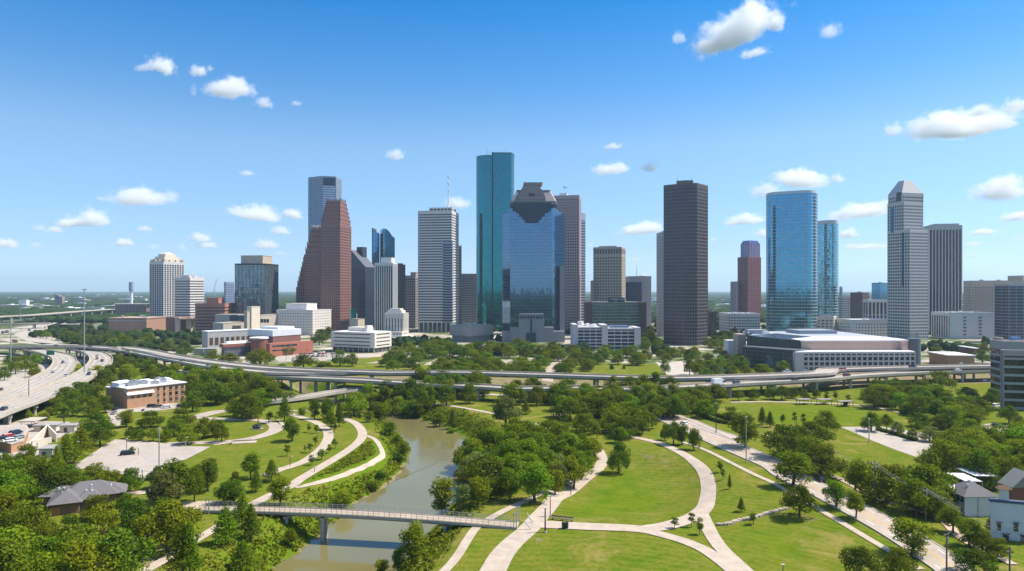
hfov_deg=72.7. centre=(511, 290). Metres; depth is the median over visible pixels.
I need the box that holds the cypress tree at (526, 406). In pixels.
[521,401,531,412]
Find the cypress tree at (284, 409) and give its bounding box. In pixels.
[274,394,293,420]
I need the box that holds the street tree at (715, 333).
[709,332,720,338]
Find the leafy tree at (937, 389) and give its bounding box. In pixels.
[930,386,949,397]
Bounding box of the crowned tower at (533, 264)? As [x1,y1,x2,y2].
[502,182,564,341]
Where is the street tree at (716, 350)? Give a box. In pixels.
[712,347,723,353]
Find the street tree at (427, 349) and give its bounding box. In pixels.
[421,346,439,358]
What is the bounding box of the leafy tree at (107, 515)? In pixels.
[75,501,135,552]
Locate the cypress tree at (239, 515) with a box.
[232,492,256,526]
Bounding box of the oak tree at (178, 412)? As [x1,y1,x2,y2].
[167,408,197,424]
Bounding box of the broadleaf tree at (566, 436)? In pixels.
[553,432,577,451]
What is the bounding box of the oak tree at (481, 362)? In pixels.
[477,359,487,368]
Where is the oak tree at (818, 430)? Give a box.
[794,420,836,441]
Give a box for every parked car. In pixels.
[0,433,14,435]
[2,437,17,441]
[12,434,25,437]
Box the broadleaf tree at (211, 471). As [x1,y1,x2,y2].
[195,457,219,491]
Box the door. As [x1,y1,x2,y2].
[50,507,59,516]
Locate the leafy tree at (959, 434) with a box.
[927,430,986,451]
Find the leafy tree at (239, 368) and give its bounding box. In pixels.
[226,366,243,372]
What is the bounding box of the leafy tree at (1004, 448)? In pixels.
[983,442,1016,467]
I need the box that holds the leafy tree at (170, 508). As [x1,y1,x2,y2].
[131,498,204,550]
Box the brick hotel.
[104,377,186,408]
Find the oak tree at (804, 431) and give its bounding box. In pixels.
[780,424,816,438]
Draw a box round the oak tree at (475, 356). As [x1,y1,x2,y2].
[468,353,484,363]
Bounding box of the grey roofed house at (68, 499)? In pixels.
[38,479,127,516]
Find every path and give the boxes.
[125,488,150,493]
[143,525,218,570]
[182,501,216,508]
[195,410,225,417]
[213,419,284,444]
[248,418,366,504]
[261,411,333,475]
[295,435,384,487]
[436,403,549,428]
[439,472,586,570]
[479,450,607,570]
[529,431,715,531]
[634,527,736,570]
[683,442,924,568]
[694,512,752,570]
[732,401,900,412]
[979,545,1016,563]
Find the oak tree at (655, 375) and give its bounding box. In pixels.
[645,371,664,384]
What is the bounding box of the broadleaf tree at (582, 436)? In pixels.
[577,432,587,442]
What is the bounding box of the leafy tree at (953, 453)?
[932,445,973,481]
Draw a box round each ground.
[0,292,990,363]
[0,364,1023,570]
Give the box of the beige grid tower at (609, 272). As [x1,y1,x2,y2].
[591,246,625,301]
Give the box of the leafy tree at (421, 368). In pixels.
[409,367,431,379]
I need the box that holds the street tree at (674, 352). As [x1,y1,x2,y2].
[663,347,679,356]
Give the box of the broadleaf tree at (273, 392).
[264,381,284,404]
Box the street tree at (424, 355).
[410,348,428,360]
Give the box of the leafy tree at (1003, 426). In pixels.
[995,425,1015,436]
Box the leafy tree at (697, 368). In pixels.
[691,363,706,374]
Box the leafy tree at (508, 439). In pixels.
[499,438,521,452]
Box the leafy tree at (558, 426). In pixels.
[545,420,576,441]
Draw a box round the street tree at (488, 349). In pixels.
[483,347,493,353]
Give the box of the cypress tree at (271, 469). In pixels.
[261,459,280,480]
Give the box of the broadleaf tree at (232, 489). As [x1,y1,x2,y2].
[216,478,246,504]
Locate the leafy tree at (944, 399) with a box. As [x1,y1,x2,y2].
[931,396,964,406]
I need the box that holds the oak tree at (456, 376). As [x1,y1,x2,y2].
[446,372,464,395]
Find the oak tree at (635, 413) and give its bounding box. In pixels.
[624,407,650,434]
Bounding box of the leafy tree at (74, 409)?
[63,399,81,415]
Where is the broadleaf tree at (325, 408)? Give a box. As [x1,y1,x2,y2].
[319,398,334,417]
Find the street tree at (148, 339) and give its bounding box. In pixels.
[143,337,154,343]
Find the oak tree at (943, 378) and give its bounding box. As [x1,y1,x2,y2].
[922,370,958,388]
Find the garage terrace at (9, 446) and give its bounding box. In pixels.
[0,425,28,452]
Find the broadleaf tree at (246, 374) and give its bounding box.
[241,371,254,382]
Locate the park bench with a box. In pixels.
[551,515,573,521]
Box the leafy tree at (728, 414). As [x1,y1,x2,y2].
[721,406,739,419]
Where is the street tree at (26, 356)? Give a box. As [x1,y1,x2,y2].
[20,354,30,360]
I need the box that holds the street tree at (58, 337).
[55,333,64,339]
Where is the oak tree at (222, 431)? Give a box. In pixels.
[212,422,229,441]
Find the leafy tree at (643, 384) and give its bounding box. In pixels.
[638,382,652,388]
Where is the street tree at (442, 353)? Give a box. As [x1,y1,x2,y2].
[431,345,448,356]
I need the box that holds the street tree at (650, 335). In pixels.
[645,332,656,340]
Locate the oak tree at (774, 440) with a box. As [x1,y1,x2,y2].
[759,424,804,455]
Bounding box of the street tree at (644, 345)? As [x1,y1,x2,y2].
[637,342,650,349]
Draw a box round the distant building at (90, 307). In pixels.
[85,306,103,308]
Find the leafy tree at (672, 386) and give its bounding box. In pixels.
[664,384,681,397]
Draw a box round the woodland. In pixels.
[0,293,962,322]
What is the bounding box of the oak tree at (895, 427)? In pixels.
[890,421,904,432]
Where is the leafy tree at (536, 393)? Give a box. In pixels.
[526,385,547,404]
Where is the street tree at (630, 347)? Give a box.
[625,345,640,355]
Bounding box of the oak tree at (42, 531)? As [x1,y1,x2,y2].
[26,523,60,545]
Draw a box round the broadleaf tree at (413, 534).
[398,520,429,564]
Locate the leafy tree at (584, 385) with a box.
[575,382,596,396]
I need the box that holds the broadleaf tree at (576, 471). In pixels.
[562,455,587,488]
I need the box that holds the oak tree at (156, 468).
[145,466,165,482]
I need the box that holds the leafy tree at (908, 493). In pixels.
[892,477,946,515]
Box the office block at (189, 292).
[174,275,203,316]
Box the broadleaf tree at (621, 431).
[616,427,628,442]
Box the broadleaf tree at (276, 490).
[266,475,292,505]
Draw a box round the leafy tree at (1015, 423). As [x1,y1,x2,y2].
[990,421,1023,437]
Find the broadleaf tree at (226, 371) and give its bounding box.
[220,370,232,381]
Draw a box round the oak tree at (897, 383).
[888,381,905,389]
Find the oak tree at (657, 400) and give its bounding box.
[644,396,665,411]
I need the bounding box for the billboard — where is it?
[19,300,29,320]
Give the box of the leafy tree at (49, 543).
[34,535,66,558]
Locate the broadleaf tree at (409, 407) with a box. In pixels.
[401,400,418,417]
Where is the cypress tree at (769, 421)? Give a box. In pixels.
[765,411,775,425]
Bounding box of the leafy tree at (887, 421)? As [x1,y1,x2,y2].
[881,414,893,428]
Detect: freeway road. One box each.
[0,322,54,333]
[0,365,29,390]
[14,323,65,343]
[38,364,49,370]
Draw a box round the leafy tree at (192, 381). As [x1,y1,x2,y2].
[184,374,201,388]
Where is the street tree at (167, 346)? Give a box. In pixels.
[158,339,178,351]
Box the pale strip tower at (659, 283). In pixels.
[656,231,663,336]
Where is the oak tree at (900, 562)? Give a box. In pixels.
[880,546,918,570]
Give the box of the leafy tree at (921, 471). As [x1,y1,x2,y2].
[900,462,959,496]
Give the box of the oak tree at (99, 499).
[78,494,110,519]
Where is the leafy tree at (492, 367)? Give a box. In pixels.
[483,363,499,370]
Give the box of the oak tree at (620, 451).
[606,441,631,472]
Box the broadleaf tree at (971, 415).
[963,412,983,425]
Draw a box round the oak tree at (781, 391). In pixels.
[772,385,790,399]
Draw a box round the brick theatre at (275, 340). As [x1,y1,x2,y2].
[219,326,312,356]
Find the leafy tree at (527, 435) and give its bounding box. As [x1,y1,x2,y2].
[518,431,540,446]
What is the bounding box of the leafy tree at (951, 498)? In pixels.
[920,477,957,505]
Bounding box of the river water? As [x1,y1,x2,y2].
[272,389,468,570]
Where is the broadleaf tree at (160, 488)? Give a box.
[145,469,185,501]
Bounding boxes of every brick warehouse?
[928,352,975,363]
[959,346,978,354]
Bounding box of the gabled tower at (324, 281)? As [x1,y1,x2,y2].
[296,198,350,330]
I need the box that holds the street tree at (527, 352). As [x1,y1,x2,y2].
[519,348,533,356]
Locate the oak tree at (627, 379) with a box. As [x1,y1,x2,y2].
[618,376,641,385]
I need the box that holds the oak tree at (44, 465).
[18,460,72,495]
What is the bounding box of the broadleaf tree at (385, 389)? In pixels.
[378,385,390,399]
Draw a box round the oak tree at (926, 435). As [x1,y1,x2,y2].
[918,426,942,439]
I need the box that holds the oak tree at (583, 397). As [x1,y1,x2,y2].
[575,395,586,404]
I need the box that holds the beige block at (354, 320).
[349,308,364,326]
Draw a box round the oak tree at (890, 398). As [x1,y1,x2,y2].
[884,388,898,405]
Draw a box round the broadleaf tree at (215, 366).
[208,363,221,369]
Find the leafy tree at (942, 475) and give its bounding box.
[906,464,955,483]
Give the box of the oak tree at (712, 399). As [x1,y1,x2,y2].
[698,396,720,413]
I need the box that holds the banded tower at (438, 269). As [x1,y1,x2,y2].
[418,168,458,331]
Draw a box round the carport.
[17,417,46,424]
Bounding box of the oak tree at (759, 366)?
[752,364,768,372]
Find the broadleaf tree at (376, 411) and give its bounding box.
[371,401,391,420]
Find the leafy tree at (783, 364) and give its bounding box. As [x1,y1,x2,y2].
[776,360,791,370]
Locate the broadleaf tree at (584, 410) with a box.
[580,407,590,420]
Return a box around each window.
[996,521,1002,530]
[1002,533,1009,539]
[1013,522,1019,531]
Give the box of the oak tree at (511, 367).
[502,363,518,370]
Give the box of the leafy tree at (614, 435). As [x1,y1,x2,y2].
[611,428,623,441]
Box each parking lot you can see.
[0,420,72,460]
[76,439,208,477]
[107,403,180,426]
[842,426,931,456]
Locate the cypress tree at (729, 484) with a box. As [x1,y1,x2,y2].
[727,474,731,488]
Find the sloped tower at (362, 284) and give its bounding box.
[351,247,374,326]
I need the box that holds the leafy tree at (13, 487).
[0,483,31,514]
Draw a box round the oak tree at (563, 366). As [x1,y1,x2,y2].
[551,362,573,372]
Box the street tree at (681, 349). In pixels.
[673,346,684,355]
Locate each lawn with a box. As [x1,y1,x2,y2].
[317,361,351,367]
[358,357,383,363]
[597,363,657,374]
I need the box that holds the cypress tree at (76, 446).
[68,438,84,462]
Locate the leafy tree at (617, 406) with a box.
[601,405,630,418]
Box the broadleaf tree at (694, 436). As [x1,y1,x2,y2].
[685,428,702,449]
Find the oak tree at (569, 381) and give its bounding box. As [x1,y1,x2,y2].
[560,378,577,384]
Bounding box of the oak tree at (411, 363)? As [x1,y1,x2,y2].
[405,357,420,369]
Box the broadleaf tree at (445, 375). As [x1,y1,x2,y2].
[439,372,449,378]
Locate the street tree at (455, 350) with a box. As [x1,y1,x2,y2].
[451,346,463,356]
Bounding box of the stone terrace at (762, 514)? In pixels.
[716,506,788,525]
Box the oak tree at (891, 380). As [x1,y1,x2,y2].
[885,377,899,384]
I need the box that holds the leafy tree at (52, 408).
[45,397,64,414]
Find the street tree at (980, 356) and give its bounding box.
[972,349,990,362]
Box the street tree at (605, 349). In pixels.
[594,347,610,355]
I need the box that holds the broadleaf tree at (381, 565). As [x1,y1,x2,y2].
[374,558,389,570]
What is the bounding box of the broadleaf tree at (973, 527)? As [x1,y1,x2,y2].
[955,518,986,546]
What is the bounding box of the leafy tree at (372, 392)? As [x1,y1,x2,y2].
[358,382,377,399]
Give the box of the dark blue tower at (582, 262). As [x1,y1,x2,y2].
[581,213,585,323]
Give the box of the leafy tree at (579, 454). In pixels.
[564,449,594,474]
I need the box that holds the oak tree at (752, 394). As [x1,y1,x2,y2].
[747,388,760,399]
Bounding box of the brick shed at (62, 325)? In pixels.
[59,324,93,326]
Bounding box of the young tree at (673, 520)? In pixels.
[670,517,679,528]
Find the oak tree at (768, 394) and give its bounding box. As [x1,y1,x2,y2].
[764,388,775,398]
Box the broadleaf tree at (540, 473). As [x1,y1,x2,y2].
[515,461,555,501]
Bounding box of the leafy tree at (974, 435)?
[949,428,997,452]
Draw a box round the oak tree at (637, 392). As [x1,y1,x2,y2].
[630,386,646,404]
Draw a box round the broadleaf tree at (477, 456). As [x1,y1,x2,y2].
[461,451,487,477]
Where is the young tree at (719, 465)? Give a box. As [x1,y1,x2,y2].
[716,461,723,472]
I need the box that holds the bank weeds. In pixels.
[194,386,502,570]
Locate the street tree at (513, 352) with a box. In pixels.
[501,345,518,357]
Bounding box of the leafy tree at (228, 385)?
[222,381,241,398]
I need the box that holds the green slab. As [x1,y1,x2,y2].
[584,302,646,334]
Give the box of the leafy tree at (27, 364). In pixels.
[20,360,31,371]
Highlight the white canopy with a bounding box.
[948,468,997,493]
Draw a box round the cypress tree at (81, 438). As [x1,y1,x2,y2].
[68,424,98,455]
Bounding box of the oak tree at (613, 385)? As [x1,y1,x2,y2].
[602,384,616,388]
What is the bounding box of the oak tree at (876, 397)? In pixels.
[859,390,888,408]
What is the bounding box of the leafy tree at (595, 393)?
[585,390,602,396]
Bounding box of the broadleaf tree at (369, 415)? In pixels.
[364,411,373,420]
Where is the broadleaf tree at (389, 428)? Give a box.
[382,421,397,436]
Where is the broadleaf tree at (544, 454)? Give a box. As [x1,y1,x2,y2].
[534,446,561,470]
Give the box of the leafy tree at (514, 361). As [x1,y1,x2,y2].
[506,357,524,366]
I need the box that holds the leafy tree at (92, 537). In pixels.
[46,523,122,569]
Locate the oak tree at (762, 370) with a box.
[757,368,770,372]
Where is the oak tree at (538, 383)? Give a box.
[536,381,546,385]
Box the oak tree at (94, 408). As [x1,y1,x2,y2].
[80,399,101,414]
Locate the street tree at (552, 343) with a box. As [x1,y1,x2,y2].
[544,341,561,349]
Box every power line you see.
[927,489,1020,537]
[929,490,1021,528]
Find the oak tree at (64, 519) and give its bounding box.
[54,513,87,538]
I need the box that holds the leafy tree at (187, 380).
[182,373,203,389]
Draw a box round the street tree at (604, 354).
[594,350,609,359]
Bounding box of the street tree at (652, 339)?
[649,337,657,343]
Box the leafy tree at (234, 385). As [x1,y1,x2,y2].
[227,382,244,400]
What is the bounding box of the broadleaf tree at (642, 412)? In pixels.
[635,410,650,433]
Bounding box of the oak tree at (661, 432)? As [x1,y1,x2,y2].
[660,424,668,438]
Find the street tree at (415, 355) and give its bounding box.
[410,351,422,361]
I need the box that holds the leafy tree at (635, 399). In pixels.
[622,392,640,404]
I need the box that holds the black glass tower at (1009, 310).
[994,283,1023,339]
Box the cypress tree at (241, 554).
[224,540,261,570]
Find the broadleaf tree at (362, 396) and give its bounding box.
[350,392,365,399]
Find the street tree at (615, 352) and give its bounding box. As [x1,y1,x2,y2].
[610,349,623,356]
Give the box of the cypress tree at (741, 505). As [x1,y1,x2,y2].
[736,497,745,511]
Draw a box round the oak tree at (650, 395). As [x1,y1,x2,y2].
[640,392,663,404]
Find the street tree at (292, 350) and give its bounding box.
[284,347,296,353]
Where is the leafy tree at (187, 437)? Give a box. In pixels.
[175,427,199,443]
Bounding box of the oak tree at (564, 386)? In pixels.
[548,385,572,397]
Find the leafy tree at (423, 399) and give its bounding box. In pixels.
[415,390,436,407]
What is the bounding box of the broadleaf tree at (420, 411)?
[417,406,423,416]
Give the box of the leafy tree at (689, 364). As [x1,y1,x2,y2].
[683,358,696,374]
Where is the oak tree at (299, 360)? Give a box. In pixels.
[291,354,318,366]
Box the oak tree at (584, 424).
[571,412,600,432]
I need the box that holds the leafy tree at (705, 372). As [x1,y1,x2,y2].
[699,368,714,374]
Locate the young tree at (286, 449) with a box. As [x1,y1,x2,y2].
[284,445,290,452]
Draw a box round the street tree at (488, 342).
[484,340,496,346]
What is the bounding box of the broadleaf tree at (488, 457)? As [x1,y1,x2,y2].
[483,454,495,480]
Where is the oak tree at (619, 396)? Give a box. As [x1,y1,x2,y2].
[614,391,631,404]
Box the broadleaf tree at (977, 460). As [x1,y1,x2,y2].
[956,447,1000,489]
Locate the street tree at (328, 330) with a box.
[324,326,332,339]
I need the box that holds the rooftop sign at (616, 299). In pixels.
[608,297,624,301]
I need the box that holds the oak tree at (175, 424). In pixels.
[160,418,187,435]
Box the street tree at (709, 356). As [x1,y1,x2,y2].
[704,353,714,360]
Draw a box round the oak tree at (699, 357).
[693,355,702,362]
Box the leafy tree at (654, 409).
[644,403,666,417]
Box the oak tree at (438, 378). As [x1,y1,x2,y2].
[433,374,446,393]
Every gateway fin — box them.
[513,512,530,529]
[516,506,532,522]
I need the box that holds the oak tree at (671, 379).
[664,375,679,384]
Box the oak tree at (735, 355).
[731,353,741,360]
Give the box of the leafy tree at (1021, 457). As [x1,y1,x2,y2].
[1004,454,1023,470]
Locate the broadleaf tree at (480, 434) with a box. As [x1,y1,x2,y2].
[476,427,493,447]
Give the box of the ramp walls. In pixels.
[28,425,56,450]
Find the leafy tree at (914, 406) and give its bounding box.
[901,394,931,412]
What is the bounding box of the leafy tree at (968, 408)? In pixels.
[958,403,985,418]
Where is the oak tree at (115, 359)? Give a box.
[111,356,123,366]
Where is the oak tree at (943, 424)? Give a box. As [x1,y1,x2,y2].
[931,418,948,429]
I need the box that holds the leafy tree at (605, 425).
[597,411,624,431]
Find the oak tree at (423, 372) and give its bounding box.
[410,369,430,380]
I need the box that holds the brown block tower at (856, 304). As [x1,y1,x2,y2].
[850,291,868,317]
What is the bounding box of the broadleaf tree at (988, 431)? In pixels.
[982,424,999,435]
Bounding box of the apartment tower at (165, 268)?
[149,252,183,316]
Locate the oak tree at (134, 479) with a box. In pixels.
[117,467,145,491]
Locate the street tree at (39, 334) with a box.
[35,330,43,337]
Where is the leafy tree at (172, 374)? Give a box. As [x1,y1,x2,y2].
[159,369,185,380]
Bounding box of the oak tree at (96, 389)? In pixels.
[82,382,110,404]
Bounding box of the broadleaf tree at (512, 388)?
[498,382,520,402]
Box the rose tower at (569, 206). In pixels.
[554,193,580,330]
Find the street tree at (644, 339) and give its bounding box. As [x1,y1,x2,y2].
[641,337,651,345]
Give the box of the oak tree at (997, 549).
[980,536,1013,558]
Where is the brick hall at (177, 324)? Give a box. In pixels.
[166,316,194,332]
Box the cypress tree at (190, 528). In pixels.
[174,521,206,570]
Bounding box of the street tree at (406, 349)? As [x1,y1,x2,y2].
[399,342,416,354]
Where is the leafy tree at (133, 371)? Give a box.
[117,364,139,379]
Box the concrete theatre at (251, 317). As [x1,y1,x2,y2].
[213,306,276,329]
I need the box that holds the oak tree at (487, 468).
[465,457,516,492]
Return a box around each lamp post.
[158,428,159,465]
[543,508,546,532]
[745,416,746,462]
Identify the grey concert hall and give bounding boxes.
[194,329,247,355]
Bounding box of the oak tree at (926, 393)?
[908,389,936,402]
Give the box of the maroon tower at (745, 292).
[730,240,760,318]
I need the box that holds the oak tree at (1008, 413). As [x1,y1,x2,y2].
[996,405,1021,423]
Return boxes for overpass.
[0,309,114,322]
[0,322,49,328]
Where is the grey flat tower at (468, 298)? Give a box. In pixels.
[462,274,475,323]
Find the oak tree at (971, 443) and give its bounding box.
[943,438,978,454]
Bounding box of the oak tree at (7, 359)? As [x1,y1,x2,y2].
[2,355,12,364]
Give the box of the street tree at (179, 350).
[174,348,187,354]
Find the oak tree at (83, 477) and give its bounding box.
[69,475,95,484]
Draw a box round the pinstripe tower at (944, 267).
[923,223,961,332]
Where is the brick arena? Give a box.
[108,315,165,332]
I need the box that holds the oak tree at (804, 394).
[799,389,810,398]
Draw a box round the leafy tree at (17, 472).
[0,468,21,490]
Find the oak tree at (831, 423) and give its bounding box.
[812,410,840,430]
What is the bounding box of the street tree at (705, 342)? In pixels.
[702,337,711,345]
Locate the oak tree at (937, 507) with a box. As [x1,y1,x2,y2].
[909,485,962,515]
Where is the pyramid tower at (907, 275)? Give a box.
[887,180,927,338]
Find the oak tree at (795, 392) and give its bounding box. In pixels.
[789,386,799,397]
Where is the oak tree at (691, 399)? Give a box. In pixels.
[680,394,697,411]
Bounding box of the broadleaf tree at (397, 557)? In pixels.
[391,547,405,569]
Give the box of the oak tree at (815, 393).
[812,389,820,397]
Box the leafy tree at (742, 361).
[732,356,750,365]
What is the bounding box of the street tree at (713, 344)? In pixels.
[707,340,720,348]
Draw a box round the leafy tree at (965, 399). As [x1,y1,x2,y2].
[956,394,976,404]
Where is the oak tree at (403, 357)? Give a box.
[393,354,412,366]
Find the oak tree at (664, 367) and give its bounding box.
[660,359,670,371]
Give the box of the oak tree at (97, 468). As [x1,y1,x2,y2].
[75,462,108,478]
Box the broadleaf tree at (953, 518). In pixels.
[934,505,965,532]
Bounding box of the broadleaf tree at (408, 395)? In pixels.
[405,391,413,399]
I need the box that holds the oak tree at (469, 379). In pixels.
[463,370,492,382]
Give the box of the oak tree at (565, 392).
[548,388,577,405]
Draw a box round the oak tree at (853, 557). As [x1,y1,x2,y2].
[838,545,883,570]
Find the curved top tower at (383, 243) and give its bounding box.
[372,228,394,265]
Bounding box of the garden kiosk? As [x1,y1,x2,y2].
[36,444,60,457]
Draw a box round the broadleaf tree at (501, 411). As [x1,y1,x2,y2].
[491,394,522,422]
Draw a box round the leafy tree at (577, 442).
[548,431,585,453]
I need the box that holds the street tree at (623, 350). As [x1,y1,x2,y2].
[620,348,628,357]
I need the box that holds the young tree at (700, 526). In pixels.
[696,517,704,534]
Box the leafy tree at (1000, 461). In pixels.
[983,455,1023,486]
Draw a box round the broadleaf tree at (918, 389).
[907,385,932,394]
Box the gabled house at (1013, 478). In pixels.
[998,467,1023,500]
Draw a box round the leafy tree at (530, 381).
[521,377,537,385]
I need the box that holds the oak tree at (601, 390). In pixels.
[594,388,614,395]
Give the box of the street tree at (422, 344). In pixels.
[418,341,431,348]
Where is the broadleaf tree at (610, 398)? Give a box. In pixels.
[602,394,616,403]
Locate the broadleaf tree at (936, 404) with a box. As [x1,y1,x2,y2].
[926,399,943,415]
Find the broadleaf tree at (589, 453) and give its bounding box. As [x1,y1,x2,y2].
[584,450,593,468]
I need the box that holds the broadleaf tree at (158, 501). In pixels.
[151,497,183,528]
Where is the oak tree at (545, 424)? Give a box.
[537,419,562,435]
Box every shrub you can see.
[17,493,32,500]
[25,409,33,417]
[27,446,36,453]
[39,412,49,420]
[230,471,241,480]
[277,390,296,397]
[298,407,306,415]
[314,360,331,366]
[366,479,377,491]
[374,394,382,401]
[375,470,386,478]
[392,433,401,443]
[392,452,404,462]
[422,415,429,419]
[447,427,454,433]
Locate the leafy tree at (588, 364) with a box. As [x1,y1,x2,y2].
[580,360,594,370]
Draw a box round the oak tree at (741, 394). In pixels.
[733,389,744,400]
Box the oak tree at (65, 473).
[31,464,82,498]
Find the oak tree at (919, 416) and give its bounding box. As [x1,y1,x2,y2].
[906,412,932,426]
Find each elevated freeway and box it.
[0,345,990,391]
[0,349,76,401]
[0,349,112,424]
[108,349,357,392]
[174,369,990,401]
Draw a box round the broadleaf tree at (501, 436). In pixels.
[493,430,519,449]
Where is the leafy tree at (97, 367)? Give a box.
[88,365,103,370]
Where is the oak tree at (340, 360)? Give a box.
[331,349,349,365]
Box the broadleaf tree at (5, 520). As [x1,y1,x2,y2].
[0,507,33,532]
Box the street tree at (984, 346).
[975,342,990,352]
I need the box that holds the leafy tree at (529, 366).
[519,362,542,371]
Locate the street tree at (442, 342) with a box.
[437,340,444,345]
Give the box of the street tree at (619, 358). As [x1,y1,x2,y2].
[610,354,624,364]
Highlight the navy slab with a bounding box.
[397,263,404,309]
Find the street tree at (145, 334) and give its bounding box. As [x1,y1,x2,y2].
[141,332,153,337]
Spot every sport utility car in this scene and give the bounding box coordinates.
[8,429,22,433]
[120,449,134,455]
[814,474,825,482]
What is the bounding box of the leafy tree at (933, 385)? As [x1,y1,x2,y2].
[919,383,949,394]
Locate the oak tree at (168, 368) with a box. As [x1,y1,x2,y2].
[159,366,184,380]
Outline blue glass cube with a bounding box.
[872,282,886,299]
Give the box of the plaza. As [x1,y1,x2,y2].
[656,359,705,374]
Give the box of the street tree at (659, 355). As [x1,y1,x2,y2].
[655,349,665,357]
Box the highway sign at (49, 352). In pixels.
[46,351,53,357]
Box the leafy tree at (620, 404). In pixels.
[609,401,630,410]
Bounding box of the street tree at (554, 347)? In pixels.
[548,346,561,352]
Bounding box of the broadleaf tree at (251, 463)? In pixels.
[239,451,260,478]
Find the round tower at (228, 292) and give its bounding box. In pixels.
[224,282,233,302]
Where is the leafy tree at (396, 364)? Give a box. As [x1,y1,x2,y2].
[385,360,403,369]
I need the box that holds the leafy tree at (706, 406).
[692,399,719,416]
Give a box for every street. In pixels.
[0,339,71,344]
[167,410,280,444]
[275,352,356,361]
[424,355,448,364]
[480,393,565,416]
[542,338,569,381]
[671,414,738,438]
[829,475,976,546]
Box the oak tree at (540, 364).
[527,361,545,371]
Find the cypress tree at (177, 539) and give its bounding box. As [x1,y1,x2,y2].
[159,521,201,570]
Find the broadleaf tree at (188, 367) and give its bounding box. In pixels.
[182,364,193,371]
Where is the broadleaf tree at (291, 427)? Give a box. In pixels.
[281,417,300,440]
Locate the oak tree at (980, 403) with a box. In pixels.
[962,399,995,416]
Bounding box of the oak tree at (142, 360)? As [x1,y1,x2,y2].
[134,358,151,369]
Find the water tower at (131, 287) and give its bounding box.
[129,282,133,302]
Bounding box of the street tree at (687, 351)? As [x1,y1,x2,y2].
[682,349,697,356]
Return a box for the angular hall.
[450,323,492,341]
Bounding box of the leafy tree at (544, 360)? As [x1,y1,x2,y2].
[531,355,550,366]
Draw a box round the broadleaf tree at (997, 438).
[987,433,1005,451]
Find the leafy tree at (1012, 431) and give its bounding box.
[1002,425,1023,440]
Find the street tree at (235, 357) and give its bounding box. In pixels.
[217,353,241,361]
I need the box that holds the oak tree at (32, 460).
[20,455,49,477]
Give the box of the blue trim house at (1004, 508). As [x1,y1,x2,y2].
[989,485,1023,541]
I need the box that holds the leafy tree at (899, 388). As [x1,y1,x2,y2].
[893,385,908,399]
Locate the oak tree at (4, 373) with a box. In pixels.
[0,366,11,379]
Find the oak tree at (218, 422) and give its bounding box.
[208,418,228,433]
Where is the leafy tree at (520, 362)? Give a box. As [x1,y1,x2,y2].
[515,359,529,370]
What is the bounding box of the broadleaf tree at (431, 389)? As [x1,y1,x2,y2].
[418,385,435,404]
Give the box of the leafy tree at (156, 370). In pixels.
[145,368,161,375]
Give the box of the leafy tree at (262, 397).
[245,388,273,405]
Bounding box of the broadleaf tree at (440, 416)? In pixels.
[432,412,446,426]
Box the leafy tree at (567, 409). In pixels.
[554,398,589,421]
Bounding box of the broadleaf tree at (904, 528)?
[888,516,937,556]
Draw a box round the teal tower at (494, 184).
[476,150,513,330]
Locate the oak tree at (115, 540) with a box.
[74,525,159,570]
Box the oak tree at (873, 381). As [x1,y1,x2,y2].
[864,379,884,391]
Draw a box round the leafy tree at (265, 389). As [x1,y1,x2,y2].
[259,388,274,400]
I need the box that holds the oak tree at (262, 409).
[231,393,264,417]
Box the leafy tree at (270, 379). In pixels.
[248,376,280,385]
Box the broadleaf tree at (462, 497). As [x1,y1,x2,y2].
[455,484,472,509]
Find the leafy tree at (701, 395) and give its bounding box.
[689,389,710,404]
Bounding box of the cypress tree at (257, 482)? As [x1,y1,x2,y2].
[247,469,262,491]
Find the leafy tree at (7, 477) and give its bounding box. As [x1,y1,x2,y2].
[0,469,36,496]
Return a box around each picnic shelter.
[795,398,812,404]
[815,398,832,404]
[836,400,853,405]
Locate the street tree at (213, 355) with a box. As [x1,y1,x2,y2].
[204,350,219,359]
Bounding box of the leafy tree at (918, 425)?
[914,421,922,428]
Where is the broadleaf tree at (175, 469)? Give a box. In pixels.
[157,457,194,498]
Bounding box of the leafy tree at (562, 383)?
[552,381,571,387]
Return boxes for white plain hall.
[931,310,993,338]
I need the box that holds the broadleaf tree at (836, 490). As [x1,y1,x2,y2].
[821,479,849,506]
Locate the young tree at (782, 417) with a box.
[779,414,785,424]
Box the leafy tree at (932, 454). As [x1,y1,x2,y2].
[913,438,971,471]
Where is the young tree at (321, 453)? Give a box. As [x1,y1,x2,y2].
[316,449,324,459]
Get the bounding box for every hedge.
[692,411,731,424]
[714,413,733,419]
[876,427,918,440]
[899,409,915,415]
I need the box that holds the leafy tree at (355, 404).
[340,395,368,415]
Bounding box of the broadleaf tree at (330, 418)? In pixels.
[322,409,336,429]
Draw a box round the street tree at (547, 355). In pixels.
[540,352,553,363]
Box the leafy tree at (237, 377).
[226,374,246,386]
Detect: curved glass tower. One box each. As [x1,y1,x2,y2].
[766,190,817,330]
[818,220,838,317]
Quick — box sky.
[0,0,1023,291]
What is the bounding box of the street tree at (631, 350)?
[627,348,637,356]
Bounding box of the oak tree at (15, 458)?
[4,453,26,471]
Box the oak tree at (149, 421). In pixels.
[133,410,165,427]
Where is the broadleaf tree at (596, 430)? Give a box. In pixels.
[590,422,601,438]
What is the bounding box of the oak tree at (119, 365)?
[117,360,127,368]
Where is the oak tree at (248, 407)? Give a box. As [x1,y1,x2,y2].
[228,393,262,419]
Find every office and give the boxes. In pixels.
[195,298,234,333]
[235,255,278,314]
[331,325,390,352]
[405,272,417,327]
[708,310,716,335]
[719,312,759,332]
[838,294,849,317]
[839,286,842,295]
[863,299,886,318]
[963,275,1023,311]
[989,337,1023,409]

